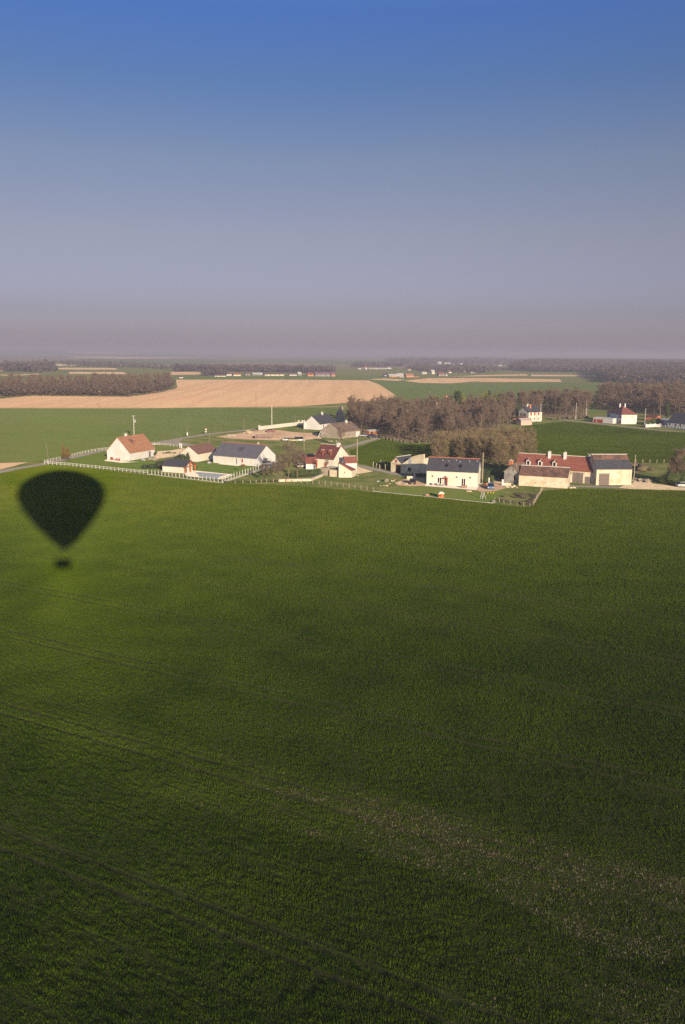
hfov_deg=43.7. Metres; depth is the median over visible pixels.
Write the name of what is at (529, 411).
house
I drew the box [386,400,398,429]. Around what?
bare tree
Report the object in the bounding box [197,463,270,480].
lawn
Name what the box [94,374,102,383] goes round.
bare tree
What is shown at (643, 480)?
heap
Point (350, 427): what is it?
stone barn
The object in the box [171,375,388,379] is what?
field
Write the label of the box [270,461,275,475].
garden tree
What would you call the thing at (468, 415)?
bare tree
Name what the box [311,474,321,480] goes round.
wall
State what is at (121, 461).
patio
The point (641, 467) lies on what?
undergrowth
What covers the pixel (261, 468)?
garden tree
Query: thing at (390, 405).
bare tree
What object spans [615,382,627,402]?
bare tree
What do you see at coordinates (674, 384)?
bare tree
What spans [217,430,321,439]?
yard
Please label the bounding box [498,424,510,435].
coppiced tree
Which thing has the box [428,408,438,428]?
bare tree
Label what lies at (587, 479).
door
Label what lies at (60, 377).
bare tree
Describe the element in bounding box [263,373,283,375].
distant house
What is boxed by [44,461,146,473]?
rail fence
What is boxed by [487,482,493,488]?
parked car
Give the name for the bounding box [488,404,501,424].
bare tree
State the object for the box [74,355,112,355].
ploughed field
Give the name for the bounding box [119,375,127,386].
bare tree
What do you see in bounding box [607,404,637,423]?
hipped house
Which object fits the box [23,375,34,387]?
bare tree
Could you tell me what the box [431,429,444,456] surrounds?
coppiced tree
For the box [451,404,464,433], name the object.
bare tree
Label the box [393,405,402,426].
bare tree
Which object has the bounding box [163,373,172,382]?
bare tree
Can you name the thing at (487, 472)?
shade scrub
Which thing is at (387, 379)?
ploughed field
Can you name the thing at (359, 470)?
yard
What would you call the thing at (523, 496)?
undergrowth
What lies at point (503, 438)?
coppiced tree
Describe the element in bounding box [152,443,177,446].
rail fence
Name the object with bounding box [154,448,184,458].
drive
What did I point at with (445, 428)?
bare tree
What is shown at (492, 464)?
undergrowth
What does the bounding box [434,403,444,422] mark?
bare tree
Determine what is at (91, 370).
field
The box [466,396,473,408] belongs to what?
bare tree
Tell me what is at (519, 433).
coppiced tree
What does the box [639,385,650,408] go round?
bare tree
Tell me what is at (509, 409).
bare tree
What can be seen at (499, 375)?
ploughed field
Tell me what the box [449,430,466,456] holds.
coppiced tree
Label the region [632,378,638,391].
bare tree
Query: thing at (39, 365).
distant forest
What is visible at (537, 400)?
bare tree
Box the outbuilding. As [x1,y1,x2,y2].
[305,457,315,468]
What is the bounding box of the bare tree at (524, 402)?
[521,396,527,406]
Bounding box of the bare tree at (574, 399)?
[569,390,578,415]
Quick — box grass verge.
[210,407,346,408]
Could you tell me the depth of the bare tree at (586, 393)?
523.28 m
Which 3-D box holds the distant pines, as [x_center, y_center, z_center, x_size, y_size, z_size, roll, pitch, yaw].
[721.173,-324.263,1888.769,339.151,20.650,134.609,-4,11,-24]
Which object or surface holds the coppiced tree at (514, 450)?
on the ground at (367, 481)
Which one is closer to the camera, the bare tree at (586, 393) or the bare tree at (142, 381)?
the bare tree at (586, 393)
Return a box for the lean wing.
[341,456,357,469]
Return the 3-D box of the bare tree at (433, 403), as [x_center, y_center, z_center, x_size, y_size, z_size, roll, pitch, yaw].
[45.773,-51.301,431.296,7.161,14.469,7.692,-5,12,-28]
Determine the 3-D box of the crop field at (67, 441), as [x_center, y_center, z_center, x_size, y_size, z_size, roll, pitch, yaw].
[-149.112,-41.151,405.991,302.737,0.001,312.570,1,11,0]
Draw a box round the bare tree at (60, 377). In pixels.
[58,374,65,384]
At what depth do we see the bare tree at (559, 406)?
499.09 m
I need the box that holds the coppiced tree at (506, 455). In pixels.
[503,444,510,461]
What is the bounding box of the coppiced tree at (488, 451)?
[481,437,498,461]
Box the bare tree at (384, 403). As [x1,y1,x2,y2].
[381,399,387,423]
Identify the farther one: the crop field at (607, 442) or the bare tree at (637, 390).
the bare tree at (637, 390)
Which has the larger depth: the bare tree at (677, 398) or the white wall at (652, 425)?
the bare tree at (677, 398)
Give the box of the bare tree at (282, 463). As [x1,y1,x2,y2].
[273,454,287,478]
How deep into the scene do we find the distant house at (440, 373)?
1414.13 m
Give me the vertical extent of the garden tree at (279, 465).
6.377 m
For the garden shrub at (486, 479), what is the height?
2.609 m
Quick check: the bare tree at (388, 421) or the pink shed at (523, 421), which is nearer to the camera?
the bare tree at (388, 421)
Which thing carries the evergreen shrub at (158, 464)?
on the lawn at (97, 459)
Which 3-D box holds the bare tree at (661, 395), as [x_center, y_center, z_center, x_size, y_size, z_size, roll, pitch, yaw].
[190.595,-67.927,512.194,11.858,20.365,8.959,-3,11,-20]
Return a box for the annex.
[180,443,215,461]
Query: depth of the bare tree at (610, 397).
558.13 m
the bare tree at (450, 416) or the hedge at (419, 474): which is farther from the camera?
the bare tree at (450, 416)
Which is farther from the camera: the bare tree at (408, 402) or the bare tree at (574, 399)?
the bare tree at (574, 399)
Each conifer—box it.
[454,390,460,404]
[514,401,522,417]
[663,400,671,417]
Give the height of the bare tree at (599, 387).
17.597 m
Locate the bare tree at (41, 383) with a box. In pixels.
[36,375,45,394]
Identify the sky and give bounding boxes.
[0,0,684,357]
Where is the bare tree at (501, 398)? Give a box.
[497,395,512,418]
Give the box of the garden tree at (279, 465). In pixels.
[276,461,280,475]
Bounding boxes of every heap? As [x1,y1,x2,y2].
[143,457,157,460]
[631,478,652,482]
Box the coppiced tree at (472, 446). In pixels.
[468,431,482,457]
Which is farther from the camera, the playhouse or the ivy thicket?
the ivy thicket
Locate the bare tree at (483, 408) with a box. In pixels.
[474,401,490,428]
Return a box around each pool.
[195,472,226,475]
[198,474,219,478]
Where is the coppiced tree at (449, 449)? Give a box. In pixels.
[439,430,452,450]
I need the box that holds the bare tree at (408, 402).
[399,398,409,412]
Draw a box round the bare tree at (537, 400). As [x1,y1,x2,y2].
[531,394,541,408]
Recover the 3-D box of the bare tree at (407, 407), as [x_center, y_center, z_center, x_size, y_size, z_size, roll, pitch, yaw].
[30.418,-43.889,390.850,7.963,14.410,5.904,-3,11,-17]
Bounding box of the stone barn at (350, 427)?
[318,419,360,438]
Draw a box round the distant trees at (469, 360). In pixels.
[384,356,529,363]
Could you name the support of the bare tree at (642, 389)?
on the forest floor at (640, 410)
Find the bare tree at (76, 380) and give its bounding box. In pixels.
[73,376,79,385]
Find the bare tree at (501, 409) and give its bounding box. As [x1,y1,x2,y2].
[493,402,506,421]
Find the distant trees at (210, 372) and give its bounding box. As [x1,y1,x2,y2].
[200,367,231,375]
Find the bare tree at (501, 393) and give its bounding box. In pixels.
[497,390,505,402]
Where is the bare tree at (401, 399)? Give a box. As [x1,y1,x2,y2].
[399,396,406,407]
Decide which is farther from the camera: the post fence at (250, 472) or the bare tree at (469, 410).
the bare tree at (469, 410)
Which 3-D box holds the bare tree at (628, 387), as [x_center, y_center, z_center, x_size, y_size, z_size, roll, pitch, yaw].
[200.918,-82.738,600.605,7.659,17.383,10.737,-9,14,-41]
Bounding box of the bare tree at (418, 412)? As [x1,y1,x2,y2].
[409,401,420,428]
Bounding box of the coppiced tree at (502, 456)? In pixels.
[491,439,509,466]
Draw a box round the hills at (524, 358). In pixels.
[346,357,684,359]
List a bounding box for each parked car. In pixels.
[295,436,304,440]
[409,478,415,483]
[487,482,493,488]
[676,481,684,486]
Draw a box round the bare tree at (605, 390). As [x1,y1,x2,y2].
[599,380,611,408]
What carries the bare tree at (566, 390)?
on the forest floor at (553, 414)
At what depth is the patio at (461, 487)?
229.64 m
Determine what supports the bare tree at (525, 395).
on the forest floor at (553, 414)
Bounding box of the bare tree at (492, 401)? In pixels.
[487,397,498,415]
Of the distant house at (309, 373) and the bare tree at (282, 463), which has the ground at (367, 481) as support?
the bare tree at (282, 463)
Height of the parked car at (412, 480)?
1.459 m
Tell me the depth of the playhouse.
211.67 m
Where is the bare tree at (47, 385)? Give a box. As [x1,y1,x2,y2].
[42,379,50,391]
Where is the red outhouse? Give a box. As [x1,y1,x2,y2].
[646,414,660,420]
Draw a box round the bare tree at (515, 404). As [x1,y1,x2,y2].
[511,396,518,416]
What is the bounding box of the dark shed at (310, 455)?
[301,454,314,462]
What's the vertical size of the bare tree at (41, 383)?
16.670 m
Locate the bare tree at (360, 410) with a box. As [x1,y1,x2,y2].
[355,401,368,431]
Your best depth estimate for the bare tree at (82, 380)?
767.38 m
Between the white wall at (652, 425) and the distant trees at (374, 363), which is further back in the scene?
the distant trees at (374, 363)
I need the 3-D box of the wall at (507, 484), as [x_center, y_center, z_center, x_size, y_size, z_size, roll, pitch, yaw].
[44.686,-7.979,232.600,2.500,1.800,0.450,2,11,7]
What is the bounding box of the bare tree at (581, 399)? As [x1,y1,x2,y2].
[578,391,588,415]
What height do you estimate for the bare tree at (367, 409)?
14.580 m
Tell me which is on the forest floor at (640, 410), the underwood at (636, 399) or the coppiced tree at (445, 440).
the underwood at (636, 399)
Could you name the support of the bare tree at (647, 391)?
on the forest floor at (640, 410)
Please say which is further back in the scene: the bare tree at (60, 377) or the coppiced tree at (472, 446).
the bare tree at (60, 377)
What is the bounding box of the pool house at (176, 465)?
[161,459,196,472]
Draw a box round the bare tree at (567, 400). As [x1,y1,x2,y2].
[560,390,573,417]
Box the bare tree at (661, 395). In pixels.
[655,383,668,415]
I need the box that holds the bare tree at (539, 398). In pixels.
[531,392,541,405]
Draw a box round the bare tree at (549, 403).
[545,391,552,414]
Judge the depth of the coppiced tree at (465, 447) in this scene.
300.77 m
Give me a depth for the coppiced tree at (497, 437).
287.45 m
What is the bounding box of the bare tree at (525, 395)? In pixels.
[518,389,530,407]
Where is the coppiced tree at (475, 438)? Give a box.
[470,434,488,458]
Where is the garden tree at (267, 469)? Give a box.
[265,463,270,481]
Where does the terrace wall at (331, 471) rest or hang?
on the ground at (367, 481)
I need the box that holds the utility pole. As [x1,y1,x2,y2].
[356,439,357,468]
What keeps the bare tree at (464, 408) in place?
on the forest floor at (410, 436)
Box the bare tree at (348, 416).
[346,403,357,421]
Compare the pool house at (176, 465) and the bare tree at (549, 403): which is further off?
the bare tree at (549, 403)
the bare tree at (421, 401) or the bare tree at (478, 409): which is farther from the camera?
the bare tree at (421, 401)
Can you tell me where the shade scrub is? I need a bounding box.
[481,468,503,478]
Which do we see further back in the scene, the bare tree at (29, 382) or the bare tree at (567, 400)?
the bare tree at (29, 382)
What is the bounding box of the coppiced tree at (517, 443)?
[509,434,527,459]
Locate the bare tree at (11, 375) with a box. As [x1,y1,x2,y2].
[7,371,15,383]
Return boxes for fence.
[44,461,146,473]
[71,447,108,456]
[147,469,221,482]
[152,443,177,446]
[222,461,277,482]
[374,491,492,502]
[661,425,684,429]
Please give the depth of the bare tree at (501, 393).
505.50 m
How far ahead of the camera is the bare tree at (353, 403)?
407.20 m
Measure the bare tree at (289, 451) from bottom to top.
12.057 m
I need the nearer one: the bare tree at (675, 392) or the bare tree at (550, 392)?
the bare tree at (675, 392)
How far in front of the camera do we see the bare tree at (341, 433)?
324.38 m
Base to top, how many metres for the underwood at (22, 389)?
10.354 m
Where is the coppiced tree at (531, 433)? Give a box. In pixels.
[523,426,534,442]
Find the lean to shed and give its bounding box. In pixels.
[338,462,355,477]
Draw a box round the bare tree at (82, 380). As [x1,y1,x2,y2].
[80,376,86,383]
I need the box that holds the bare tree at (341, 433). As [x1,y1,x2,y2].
[335,427,346,439]
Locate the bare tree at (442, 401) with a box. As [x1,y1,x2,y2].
[441,395,450,411]
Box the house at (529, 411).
[518,404,542,421]
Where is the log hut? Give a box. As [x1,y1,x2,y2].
[364,429,378,435]
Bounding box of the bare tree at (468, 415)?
[459,411,475,432]
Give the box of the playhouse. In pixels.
[438,491,444,497]
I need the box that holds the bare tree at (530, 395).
[529,393,535,406]
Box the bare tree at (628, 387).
[625,383,633,396]
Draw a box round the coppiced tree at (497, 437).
[487,434,502,458]
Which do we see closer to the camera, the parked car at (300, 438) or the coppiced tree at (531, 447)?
the coppiced tree at (531, 447)
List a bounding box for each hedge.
[290,468,321,477]
[412,472,426,476]
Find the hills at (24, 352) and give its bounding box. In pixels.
[0,350,239,355]
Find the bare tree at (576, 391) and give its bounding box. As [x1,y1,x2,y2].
[571,386,580,410]
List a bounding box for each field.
[0,376,27,380]
[0,379,394,407]
[0,408,345,461]
[0,462,26,468]
[0,466,684,1023]
[58,368,117,369]
[61,370,121,371]
[69,372,124,373]
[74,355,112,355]
[169,372,200,374]
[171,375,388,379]
[351,433,496,469]
[369,378,401,380]
[369,380,683,412]
[406,378,561,382]
[454,374,528,376]
[516,421,684,462]
[531,375,594,375]
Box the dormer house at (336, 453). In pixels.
[314,442,349,467]
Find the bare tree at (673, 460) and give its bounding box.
[666,447,684,483]
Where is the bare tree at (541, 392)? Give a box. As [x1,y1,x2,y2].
[535,389,544,404]
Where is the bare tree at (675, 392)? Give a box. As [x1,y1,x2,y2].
[667,384,682,412]
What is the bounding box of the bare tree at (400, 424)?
[394,414,405,440]
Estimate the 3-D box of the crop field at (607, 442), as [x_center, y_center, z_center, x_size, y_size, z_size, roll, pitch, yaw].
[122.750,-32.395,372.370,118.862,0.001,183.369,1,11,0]
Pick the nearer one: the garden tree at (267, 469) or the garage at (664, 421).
the garden tree at (267, 469)
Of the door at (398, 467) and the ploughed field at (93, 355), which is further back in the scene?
the ploughed field at (93, 355)
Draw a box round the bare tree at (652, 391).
[646,381,663,412]
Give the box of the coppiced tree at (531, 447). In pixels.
[527,439,538,452]
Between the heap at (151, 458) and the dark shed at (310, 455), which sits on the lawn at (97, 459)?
the heap at (151, 458)
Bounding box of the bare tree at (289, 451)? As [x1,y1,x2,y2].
[278,439,301,478]
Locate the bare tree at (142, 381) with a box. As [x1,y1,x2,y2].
[139,378,145,392]
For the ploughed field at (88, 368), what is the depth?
1723.15 m
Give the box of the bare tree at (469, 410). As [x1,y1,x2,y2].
[465,405,473,422]
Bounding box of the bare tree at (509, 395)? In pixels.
[506,390,514,414]
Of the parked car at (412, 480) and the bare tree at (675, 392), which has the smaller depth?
the parked car at (412, 480)
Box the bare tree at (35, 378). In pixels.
[32,375,41,386]
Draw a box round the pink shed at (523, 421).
[516,418,532,424]
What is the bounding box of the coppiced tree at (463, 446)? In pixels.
[454,434,471,457]
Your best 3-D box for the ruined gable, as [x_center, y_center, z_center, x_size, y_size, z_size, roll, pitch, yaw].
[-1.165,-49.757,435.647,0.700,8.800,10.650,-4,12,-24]
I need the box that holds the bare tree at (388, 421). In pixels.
[383,412,394,435]
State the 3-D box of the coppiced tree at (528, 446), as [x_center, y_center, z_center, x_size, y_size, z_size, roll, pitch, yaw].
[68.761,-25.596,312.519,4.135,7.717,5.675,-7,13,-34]
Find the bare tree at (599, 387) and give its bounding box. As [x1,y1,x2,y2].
[594,382,604,405]
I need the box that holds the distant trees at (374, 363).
[351,360,405,366]
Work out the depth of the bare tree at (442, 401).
434.79 m
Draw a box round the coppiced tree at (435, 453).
[429,438,442,456]
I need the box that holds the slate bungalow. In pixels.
[667,413,684,428]
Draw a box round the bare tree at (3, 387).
[0,380,8,394]
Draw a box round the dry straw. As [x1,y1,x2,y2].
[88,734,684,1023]
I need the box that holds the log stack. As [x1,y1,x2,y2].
[253,434,272,438]
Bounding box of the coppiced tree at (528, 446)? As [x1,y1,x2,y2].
[524,433,534,451]
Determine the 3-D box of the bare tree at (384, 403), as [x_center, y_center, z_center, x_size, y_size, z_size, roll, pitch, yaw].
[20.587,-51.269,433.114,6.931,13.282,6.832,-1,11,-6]
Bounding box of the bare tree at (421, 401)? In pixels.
[418,398,425,416]
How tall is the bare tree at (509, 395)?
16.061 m
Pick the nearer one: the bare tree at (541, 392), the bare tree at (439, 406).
the bare tree at (439, 406)
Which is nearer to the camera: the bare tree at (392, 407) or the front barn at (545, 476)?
the front barn at (545, 476)
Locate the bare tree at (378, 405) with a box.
[372,397,382,427]
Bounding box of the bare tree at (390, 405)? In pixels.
[386,401,397,412]
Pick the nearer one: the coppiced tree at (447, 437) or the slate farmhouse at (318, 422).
the coppiced tree at (447, 437)
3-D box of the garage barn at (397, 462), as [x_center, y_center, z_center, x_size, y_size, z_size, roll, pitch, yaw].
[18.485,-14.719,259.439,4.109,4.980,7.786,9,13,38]
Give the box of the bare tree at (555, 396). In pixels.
[550,388,561,413]
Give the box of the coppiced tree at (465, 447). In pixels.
[459,433,474,455]
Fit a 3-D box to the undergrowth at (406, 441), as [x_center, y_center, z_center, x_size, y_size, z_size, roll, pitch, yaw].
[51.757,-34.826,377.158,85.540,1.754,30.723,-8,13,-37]
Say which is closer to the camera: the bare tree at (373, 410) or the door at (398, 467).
the door at (398, 467)
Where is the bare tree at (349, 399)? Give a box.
[346,395,356,408]
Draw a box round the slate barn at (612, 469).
[589,454,632,484]
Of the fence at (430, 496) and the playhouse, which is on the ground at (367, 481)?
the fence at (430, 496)
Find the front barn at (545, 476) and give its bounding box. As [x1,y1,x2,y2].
[519,465,570,487]
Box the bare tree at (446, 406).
[442,401,450,416]
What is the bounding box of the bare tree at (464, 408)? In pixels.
[462,402,472,413]
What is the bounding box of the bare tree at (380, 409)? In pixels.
[371,402,382,428]
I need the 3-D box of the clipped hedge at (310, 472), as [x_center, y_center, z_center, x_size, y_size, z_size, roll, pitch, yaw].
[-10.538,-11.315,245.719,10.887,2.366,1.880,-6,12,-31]
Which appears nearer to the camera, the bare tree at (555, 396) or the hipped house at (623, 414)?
the hipped house at (623, 414)
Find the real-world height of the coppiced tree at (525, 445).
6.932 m
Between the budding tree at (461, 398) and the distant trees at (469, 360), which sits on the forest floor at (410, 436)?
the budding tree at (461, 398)
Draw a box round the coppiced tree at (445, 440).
[433,433,449,456]
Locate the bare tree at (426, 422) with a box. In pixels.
[418,409,431,438]
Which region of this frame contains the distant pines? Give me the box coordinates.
[625,361,684,364]
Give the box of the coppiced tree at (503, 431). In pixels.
[497,427,513,449]
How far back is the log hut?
370.05 m
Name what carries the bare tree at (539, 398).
on the forest floor at (553, 414)
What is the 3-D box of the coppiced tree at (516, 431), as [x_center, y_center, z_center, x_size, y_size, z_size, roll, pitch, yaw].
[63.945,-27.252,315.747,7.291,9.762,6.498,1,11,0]
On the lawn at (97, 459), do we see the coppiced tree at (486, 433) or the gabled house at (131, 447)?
the gabled house at (131, 447)
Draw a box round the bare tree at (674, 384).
[668,380,683,397]
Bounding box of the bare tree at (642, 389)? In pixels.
[638,383,646,394]
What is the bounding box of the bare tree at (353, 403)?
[346,397,360,423]
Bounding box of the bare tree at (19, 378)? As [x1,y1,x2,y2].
[15,375,25,383]
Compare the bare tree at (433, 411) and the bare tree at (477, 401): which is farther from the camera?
the bare tree at (477, 401)
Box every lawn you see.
[50,445,180,472]
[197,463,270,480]
[384,486,505,501]
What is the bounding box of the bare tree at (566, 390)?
[559,386,570,410]
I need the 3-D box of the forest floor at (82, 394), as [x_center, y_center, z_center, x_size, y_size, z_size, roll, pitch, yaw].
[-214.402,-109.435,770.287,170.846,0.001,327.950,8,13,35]
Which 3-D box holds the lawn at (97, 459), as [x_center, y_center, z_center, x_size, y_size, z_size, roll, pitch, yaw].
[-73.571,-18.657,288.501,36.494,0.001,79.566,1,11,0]
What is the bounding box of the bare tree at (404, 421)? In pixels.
[399,411,412,436]
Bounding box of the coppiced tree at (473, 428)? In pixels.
[467,427,477,443]
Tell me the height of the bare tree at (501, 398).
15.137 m
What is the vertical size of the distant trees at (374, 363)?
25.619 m
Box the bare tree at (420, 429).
[415,420,427,441]
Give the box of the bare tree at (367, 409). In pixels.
[361,400,371,427]
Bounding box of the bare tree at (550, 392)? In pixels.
[547,386,554,410]
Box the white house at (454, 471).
[426,456,480,486]
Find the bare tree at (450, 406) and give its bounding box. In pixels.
[443,404,455,432]
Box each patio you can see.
[104,459,128,462]
[184,470,233,478]
[425,483,481,489]
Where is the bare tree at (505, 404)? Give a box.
[499,399,511,424]
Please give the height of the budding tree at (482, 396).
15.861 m
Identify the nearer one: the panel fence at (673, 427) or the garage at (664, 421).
the panel fence at (673, 427)
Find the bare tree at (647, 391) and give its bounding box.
[644,385,653,406]
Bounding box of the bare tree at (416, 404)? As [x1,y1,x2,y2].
[411,397,420,412]
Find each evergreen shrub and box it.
[141,460,162,468]
[162,453,190,462]
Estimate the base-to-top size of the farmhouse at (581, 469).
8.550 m
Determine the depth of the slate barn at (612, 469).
235.29 m
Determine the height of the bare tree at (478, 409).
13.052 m
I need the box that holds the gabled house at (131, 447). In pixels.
[106,433,155,460]
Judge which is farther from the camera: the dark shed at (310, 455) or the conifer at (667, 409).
the conifer at (667, 409)
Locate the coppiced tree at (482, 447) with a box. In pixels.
[471,435,489,457]
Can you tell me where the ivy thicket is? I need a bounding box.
[657,462,684,484]
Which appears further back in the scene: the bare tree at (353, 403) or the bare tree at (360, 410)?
the bare tree at (353, 403)
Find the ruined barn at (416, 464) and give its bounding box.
[401,454,434,473]
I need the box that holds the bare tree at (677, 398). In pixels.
[670,389,684,412]
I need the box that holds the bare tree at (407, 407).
[401,403,413,431]
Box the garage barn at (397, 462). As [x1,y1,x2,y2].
[390,454,411,472]
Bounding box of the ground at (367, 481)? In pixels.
[0,353,684,507]
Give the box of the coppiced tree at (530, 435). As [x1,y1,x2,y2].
[524,428,537,447]
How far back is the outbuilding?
261.79 m
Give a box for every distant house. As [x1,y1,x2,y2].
[214,374,225,376]
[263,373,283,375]
[306,372,313,375]
[314,372,330,375]
[387,374,400,376]
[437,372,444,375]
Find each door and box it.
[396,464,400,472]
[585,477,590,483]
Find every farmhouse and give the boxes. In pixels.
[303,412,335,429]
[516,450,592,483]
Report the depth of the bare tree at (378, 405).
407.94 m
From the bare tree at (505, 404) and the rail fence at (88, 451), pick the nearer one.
the rail fence at (88, 451)
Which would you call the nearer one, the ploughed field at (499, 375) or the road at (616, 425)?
the road at (616, 425)
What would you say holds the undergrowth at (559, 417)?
on the ground at (367, 481)
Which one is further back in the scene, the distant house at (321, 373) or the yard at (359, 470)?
the distant house at (321, 373)
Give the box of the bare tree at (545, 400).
[542,393,548,410]
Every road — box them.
[0,428,257,472]
[152,438,188,445]
[161,437,383,457]
[358,465,618,487]
[558,419,675,431]
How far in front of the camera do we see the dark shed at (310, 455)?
277.75 m
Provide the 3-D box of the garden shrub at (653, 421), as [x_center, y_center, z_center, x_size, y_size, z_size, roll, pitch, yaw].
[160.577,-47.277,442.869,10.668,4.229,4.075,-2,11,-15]
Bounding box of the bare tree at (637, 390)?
[632,382,640,396]
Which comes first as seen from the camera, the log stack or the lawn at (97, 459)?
the lawn at (97, 459)
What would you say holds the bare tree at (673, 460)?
on the ground at (367, 481)
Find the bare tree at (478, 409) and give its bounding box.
[473,405,486,426]
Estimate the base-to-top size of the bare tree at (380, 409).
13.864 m
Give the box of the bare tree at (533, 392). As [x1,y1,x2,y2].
[528,389,536,404]
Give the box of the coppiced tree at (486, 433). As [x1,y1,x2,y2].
[478,428,495,444]
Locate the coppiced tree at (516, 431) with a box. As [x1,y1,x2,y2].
[509,426,522,445]
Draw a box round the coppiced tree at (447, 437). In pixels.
[437,432,452,455]
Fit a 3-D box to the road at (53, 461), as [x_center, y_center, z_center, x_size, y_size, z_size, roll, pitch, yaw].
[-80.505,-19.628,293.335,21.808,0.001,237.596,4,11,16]
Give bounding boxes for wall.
[258,420,302,429]
[278,478,310,481]
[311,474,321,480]
[320,466,337,476]
[502,479,510,485]
[645,423,660,426]
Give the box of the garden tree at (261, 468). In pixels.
[260,463,266,480]
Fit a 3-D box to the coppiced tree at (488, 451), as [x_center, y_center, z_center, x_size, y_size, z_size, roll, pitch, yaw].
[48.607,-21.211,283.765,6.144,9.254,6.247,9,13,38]
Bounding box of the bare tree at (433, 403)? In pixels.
[428,399,437,415]
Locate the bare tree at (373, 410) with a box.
[367,403,379,428]
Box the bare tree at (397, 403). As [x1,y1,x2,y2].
[393,396,400,411]
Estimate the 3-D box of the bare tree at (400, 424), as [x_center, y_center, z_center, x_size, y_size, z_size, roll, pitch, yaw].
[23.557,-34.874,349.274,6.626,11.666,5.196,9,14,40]
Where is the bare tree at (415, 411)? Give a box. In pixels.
[410,407,419,434]
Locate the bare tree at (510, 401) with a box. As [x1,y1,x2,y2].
[508,397,513,418]
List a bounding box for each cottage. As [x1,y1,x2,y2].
[212,441,275,465]
[503,459,525,484]
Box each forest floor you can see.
[1,385,170,396]
[354,417,512,441]
[509,410,588,418]
[597,401,681,415]
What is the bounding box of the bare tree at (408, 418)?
[400,410,411,438]
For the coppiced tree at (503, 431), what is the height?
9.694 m
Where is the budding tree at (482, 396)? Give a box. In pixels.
[479,391,488,402]
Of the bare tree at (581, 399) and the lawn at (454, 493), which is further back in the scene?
the bare tree at (581, 399)
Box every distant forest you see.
[0,358,58,372]
[61,359,171,368]
[171,363,336,372]
[507,358,684,371]
[594,363,684,382]
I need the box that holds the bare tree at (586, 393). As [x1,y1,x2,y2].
[583,388,593,413]
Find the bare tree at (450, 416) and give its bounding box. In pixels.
[442,409,454,435]
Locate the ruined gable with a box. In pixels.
[335,406,344,422]
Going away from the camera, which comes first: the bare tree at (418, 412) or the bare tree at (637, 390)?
the bare tree at (418, 412)
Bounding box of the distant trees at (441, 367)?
[406,362,505,372]
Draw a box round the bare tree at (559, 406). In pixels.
[555,394,564,408]
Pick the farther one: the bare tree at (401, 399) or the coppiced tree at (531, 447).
the bare tree at (401, 399)
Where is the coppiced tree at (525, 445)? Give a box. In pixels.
[519,437,527,450]
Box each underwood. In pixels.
[0,378,175,395]
[347,411,517,441]
[506,403,590,415]
[592,390,684,412]
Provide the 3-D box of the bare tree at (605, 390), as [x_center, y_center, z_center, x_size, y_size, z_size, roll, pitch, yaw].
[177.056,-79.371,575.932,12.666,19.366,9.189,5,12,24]
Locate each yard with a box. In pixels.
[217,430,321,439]
[356,467,371,473]
[396,478,425,485]
[477,481,506,491]
[619,480,684,489]
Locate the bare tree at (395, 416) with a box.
[389,410,396,432]
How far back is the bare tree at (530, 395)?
515.15 m
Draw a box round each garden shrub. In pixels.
[483,474,494,482]
[643,417,660,423]
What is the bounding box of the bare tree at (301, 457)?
[288,446,307,478]
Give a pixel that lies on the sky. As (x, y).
(489, 178)
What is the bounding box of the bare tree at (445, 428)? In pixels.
[440,411,454,430]
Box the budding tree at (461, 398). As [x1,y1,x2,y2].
[460,393,467,404]
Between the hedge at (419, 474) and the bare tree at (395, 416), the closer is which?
the hedge at (419, 474)
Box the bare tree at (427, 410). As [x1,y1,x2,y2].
[419,405,433,433]
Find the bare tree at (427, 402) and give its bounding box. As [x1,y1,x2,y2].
[422,395,430,410]
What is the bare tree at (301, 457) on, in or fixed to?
on the ground at (367, 481)
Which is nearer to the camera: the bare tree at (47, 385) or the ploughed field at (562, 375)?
the bare tree at (47, 385)
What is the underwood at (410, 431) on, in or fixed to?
on the forest floor at (410, 436)
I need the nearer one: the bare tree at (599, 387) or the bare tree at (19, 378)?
the bare tree at (599, 387)
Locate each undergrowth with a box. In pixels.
[0,387,176,397]
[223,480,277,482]
[375,426,497,442]
[446,455,516,467]
[496,492,540,504]
[550,414,588,419]
[631,462,654,473]
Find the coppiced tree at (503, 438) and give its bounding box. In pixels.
[493,435,509,464]
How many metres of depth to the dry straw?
57.69 m
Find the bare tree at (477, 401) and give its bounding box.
[472,396,482,414]
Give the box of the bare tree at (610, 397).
[605,383,617,409]
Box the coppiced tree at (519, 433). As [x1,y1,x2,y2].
[511,428,525,446]
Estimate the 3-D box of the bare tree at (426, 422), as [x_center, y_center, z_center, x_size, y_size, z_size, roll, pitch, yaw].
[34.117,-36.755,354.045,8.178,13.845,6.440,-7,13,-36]
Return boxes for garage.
[593,417,617,423]
[660,418,668,424]
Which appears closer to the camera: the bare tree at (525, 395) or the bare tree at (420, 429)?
the bare tree at (420, 429)
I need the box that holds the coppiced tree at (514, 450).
[508,435,525,460]
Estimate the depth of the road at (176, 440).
335.14 m
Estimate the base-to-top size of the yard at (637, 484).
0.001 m
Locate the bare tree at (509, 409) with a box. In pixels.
[504,399,512,421]
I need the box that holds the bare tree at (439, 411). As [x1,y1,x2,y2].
[431,406,445,432]
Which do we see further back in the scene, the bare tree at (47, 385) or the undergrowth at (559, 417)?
the bare tree at (47, 385)

